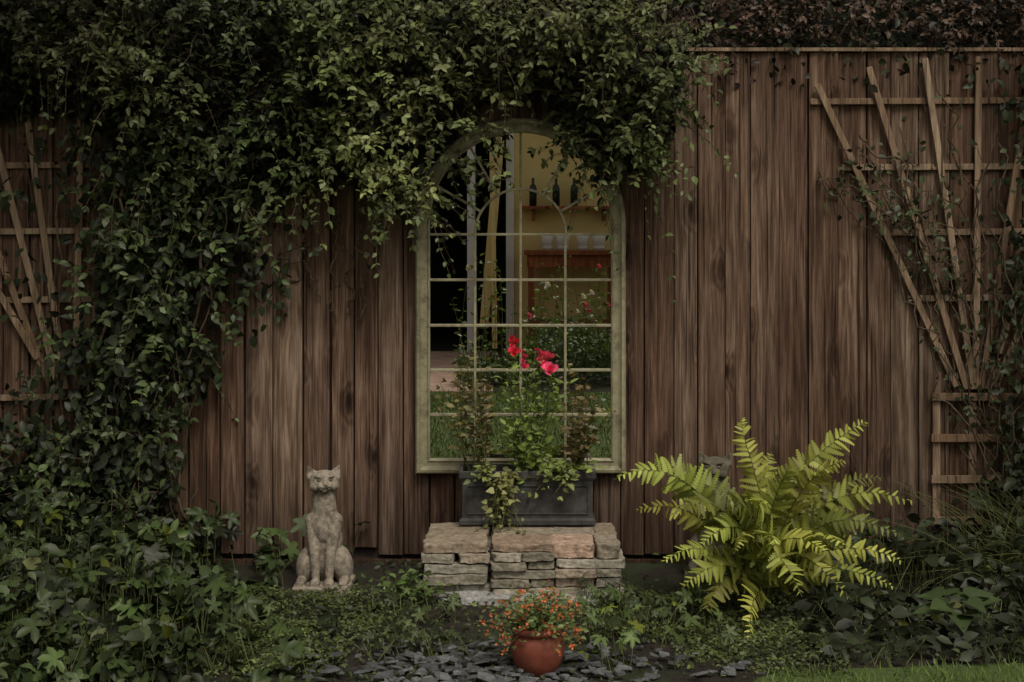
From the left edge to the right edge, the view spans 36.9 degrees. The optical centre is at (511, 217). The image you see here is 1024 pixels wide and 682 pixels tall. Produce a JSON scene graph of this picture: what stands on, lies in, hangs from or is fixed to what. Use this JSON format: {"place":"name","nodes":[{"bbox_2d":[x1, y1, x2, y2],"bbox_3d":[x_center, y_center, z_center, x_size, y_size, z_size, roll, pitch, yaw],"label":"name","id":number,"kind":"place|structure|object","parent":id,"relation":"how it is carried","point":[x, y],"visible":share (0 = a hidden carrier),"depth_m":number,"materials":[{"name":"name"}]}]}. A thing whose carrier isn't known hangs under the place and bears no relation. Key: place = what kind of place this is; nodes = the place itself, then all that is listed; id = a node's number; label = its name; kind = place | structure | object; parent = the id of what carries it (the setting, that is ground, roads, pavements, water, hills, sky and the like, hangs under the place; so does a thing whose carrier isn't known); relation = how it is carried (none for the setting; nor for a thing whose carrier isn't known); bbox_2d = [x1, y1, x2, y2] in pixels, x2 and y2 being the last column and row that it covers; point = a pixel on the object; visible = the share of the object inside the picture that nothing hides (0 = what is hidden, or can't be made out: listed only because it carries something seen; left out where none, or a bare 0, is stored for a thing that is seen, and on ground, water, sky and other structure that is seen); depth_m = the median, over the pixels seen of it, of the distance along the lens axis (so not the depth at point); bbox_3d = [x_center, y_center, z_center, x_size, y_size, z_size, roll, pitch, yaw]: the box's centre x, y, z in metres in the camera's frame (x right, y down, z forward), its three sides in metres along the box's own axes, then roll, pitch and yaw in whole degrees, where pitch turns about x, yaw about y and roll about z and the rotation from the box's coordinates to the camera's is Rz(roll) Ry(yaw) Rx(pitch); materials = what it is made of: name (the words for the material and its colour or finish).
{"place":"outdoors","nodes":[
{"label":"outdoors","id":0,"kind":"place"},
{"bbox_2d":[1,563,1023,681],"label":"ground","id":1,"kind":"structure","parent":0,"point":[672,573],"depth_m":4.95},
{"bbox_2d":[0,494,264,681],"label":"nettle plants","id":2,"kind":"object","parent":1,"relation":"on","point":[143,636],"visible":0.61,"depth_m":4.79,"materials":[{"name":"green plant"}]},
{"bbox_2d":[0,472,369,681],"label":"cranesbill plants","id":3,"kind":"object","parent":1,"relation":"on","point":[179,602],"visible":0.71,"depth_m":4.85,"materials":[{"name":"green plant"}]},
{"bbox_2d":[292,465,354,596],"bbox_3d":[-0.677,1.123,5.560,0.213,0.454,0.210,0,0,0],"label":"cat statue","id":4,"kind":"object","parent":1,"relation":"on","point":[325,555],"visible":0.95,"depth_m":5.51,"materials":[{"name":"stone"}]},
{"bbox_2d":[0,0,738,565],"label":"climbing rose","id":5,"kind":"object","parent":1,"relation":"on","point":[614,56],"visible":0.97,"depth_m":5.74,"materials":[{"name":"green plant"}]},
{"bbox_2d":[349,578,470,662],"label":"strawberry plants","id":6,"kind":"object","parent":1,"relation":"on","point":[409,626],"visible":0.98,"depth_m":4.93,"materials":[{"name":"green plant"}]},
{"bbox_2d":[368,569,451,600],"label":"plants","id":7,"kind":"object","parent":1,"relation":"on","point":[409,579],"depth_m":5.36,"materials":[{"name":"green plant"}]},
{"bbox_2d":[247,639,765,681],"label":"slate chips","id":8,"kind":"object","parent":1,"relation":"on","point":[444,670],"visible":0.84,"depth_m":4.54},
{"bbox_2d":[0,0,1023,92],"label":"hedge","id":9,"kind":"object","parent":1,"relation":"on","point":[795,25],"visible":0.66,"depth_m":6.03,"materials":[{"name":"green plant"}]},
{"bbox_2d":[0,48,1023,562],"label":"wooden fence","id":10,"kind":"object","parent":1,"relation":"on","point":[784,324],"visible":0.34,"depth_m":5.99,"materials":[{"name":"brown wood"}]},
{"bbox_2d":[0,63,220,400],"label":"garden trellis","id":11,"kind":"object","parent":10,"relation":"attached to","point":[26,334],"visible":0.5,"depth_m":5.96,"materials":[{"name":"brown wood"}]},
{"bbox_2d":[0,91,322,567],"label":"ivy","id":12,"kind":"object","parent":10,"relation":"attached to","point":[52,469],"visible":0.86,"depth_m":5.85,"materials":[{"name":"green plant"}]},
{"bbox_2d":[416,118,625,473],"bbox_3d":[0.033,0.305,5.959,0.814,1.377,0.042,0,0,0],"label":"garden mirror","id":13,"kind":"object","parent":10,"relation":"attached to","point":[527,269],"visible":0.89,"depth_m":5.97,"materials":[{"name":"mirror"}]},
{"bbox_2d":[810,56,1023,524],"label":"garden trellis","id":14,"kind":"object","parent":10,"relation":"attached to","point":[974,374],"visible":0.74,"depth_m":5.96,"materials":[{"name":"brown wood"}]},
{"bbox_2d":[8,552,1023,681],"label":"creeping groundcover","id":15,"kind":"object","parent":1,"relation":"on","point":[494,637],"visible":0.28,"depth_m":4.98,"materials":[{"name":"green plant"}]},
{"bbox_2d":[182,583,853,681],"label":"creeping groundcover","id":16,"kind":"object","parent":1,"relation":"on","point":[298,622],"visible":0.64,"depth_m":4.95,"materials":[{"name":"green plant"}]},
{"bbox_2d":[422,522,624,605],"bbox_3d":[0.045,1.264,5.604,0.732,0.210,0.555,0,0,0],"label":"stone stack","id":17,"kind":"object","parent":1,"relation":"on","point":[560,558],"visible":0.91,"depth_m":5.45,"materials":[{"name":"beige stone"}]},
{"bbox_2d":[459,464,595,525],"bbox_3d":[0.058,1.054,5.845,0.516,0.205,0.180,0,0,0],"label":"planter box","id":18,"kind":"object","parent":17,"relation":"on","point":[546,507],"visible":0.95,"depth_m":5.76,"materials":[{"name":"metal"}]},
{"bbox_2d":[431,336,495,470],"bbox_3d":[-0.183,0.711,5.791,0.244,0.544,0.199,0,0,0],"label":"salvia plant","id":19,"kind":"object","parent":18,"relation":"on","point":[479,419],"visible":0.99,"depth_m":5.79,"materials":[{"name":"green plant"}]},
{"bbox_2d":[463,460,496,484],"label":"trailing ivy","id":20,"kind":"object","parent":18,"relation":"in","point":[489,470],"visible":1,"depth_m":5.71,"materials":[{"name":"green plant"}]},
{"bbox_2d":[474,466,525,539],"bbox_3d":[-0.045,1.097,5.711,0.197,0.311,0.199,0,0,0],"label":"trailing ivy","id":21,"kind":"object","parent":18,"relation":"in","point":[503,490],"visible":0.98,"depth_m":5.70,"materials":[{"name":"green plant"}]},
{"bbox_2d":[492,343,578,483],"bbox_3d":[0.086,0.736,5.779,0.330,0.528,0.215,0,0,0],"label":"rose bush","id":22,"kind":"object","parent":18,"relation":"on","point":[523,431],"visible":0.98,"depth_m":5.77,"materials":[{"name":"green plant"}]},
{"bbox_2d":[496,442,604,496],"bbox_3d":[0.149,0.956,5.790,0.416,0.220,0.200,0,0,0],"label":"fuchsia plant","id":23,"kind":"object","parent":18,"relation":"in","point":[543,464],"visible":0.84,"depth_m":5.78,"materials":[{"name":"green plant"}]},
{"bbox_2d":[535,468,579,500],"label":"trailing ivy","id":24,"kind":"object","parent":18,"relation":"in","point":[575,476],"visible":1,"depth_m":5.71,"materials":[{"name":"green plant"}]},
{"bbox_2d":[558,363,615,470],"bbox_3d":[0.277,0.765,5.785,0.230,0.436,0.228,0,0,0],"label":"heuchera plant","id":25,"kind":"object","parent":18,"relation":"in","point":[581,444],"visible":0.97,"depth_m":5.78,"materials":[{"name":"green plant"}]},
{"bbox_2d":[510,623,564,676],"bbox_3d":[0.076,1.276,4.550,0.162,0.140,0.162,0,0,0],"label":"terracotta pot","id":26,"kind":"object","parent":1,"relation":"on","point":[536,655],"visible":0.66,"depth_m":4.48,"materials":[{"name":"ceramic"}]},
{"bbox_2d":[471,580,589,655],"bbox_3d":[0.054,1.173,4.546,0.355,0.198,0.303,0,0,0],"label":"geranium plant","id":27,"kind":"object","parent":26,"relation":"in","point":[528,617],"visible":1,"depth_m":4.51,"materials":[{"name":"green plant"}]},
{"bbox_2d":[567,563,737,670],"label":"strawberry plants","id":28,"kind":"object","parent":1,"relation":"on","point":[631,636],"visible":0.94,"depth_m":4.94,"materials":[{"name":"green plant"}]},
{"bbox_2d":[684,451,743,584],"bbox_3d":[0.764,1.114,5.759,0.222,0.471,0.218,0,0,12],"label":"cat statue","id":29,"kind":"object","parent":1,"relation":"on","point":[723,465],"visible":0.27,"depth_m":5.71,"materials":[{"name":"stone"}]},
{"bbox_2d":[613,417,914,638],"bbox_3d":[0.851,1.025,5.173,0.906,0.654,0.713,0,0,26],"label":"fern","id":30,"kind":"object","parent":1,"relation":"on","point":[769,541],"visible":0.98,"depth_m":5.20,"materials":[{"name":"green plant"}]},
{"bbox_2d":[775,472,1023,667],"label":"periwinkle plants","id":31,"kind":"object","parent":1,"relation":"on","point":[958,638],"visible":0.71,"depth_m":5.23,"materials":[{"name":"green plant"}]},
{"bbox_2d":[816,51,1023,568],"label":"clematis","id":32,"kind":"object","parent":1,"relation":"on","point":[1012,432],"visible":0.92,"depth_m":5.91,"materials":[{"name":"green plant"}]},
{"bbox_2d":[870,464,1023,601],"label":"ornamental grass","id":33,"kind":"object","parent":1,"relation":"on","point":[1007,529],"depth_m":5.63,"materials":[{"name":"green plant"}]},
{"bbox_2d":[912,586,1000,632],"bbox_3d":[1.394,1.229,4.849,0.268,0.100,0.236,0,0,32],"label":"hosta plant","id":34,"kind":"object","parent":1,"relation":"on","point":[980,599],"visible":1,"depth_m":4.84,"materials":[{"name":"green plant"}]},
{"bbox_2d":[752,654,1023,681],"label":"lawn","id":35,"kind":"structure","parent":0,"point":[994,668],"depth_m":4.52,"materials":[{"name":"green plant"}]}
]}

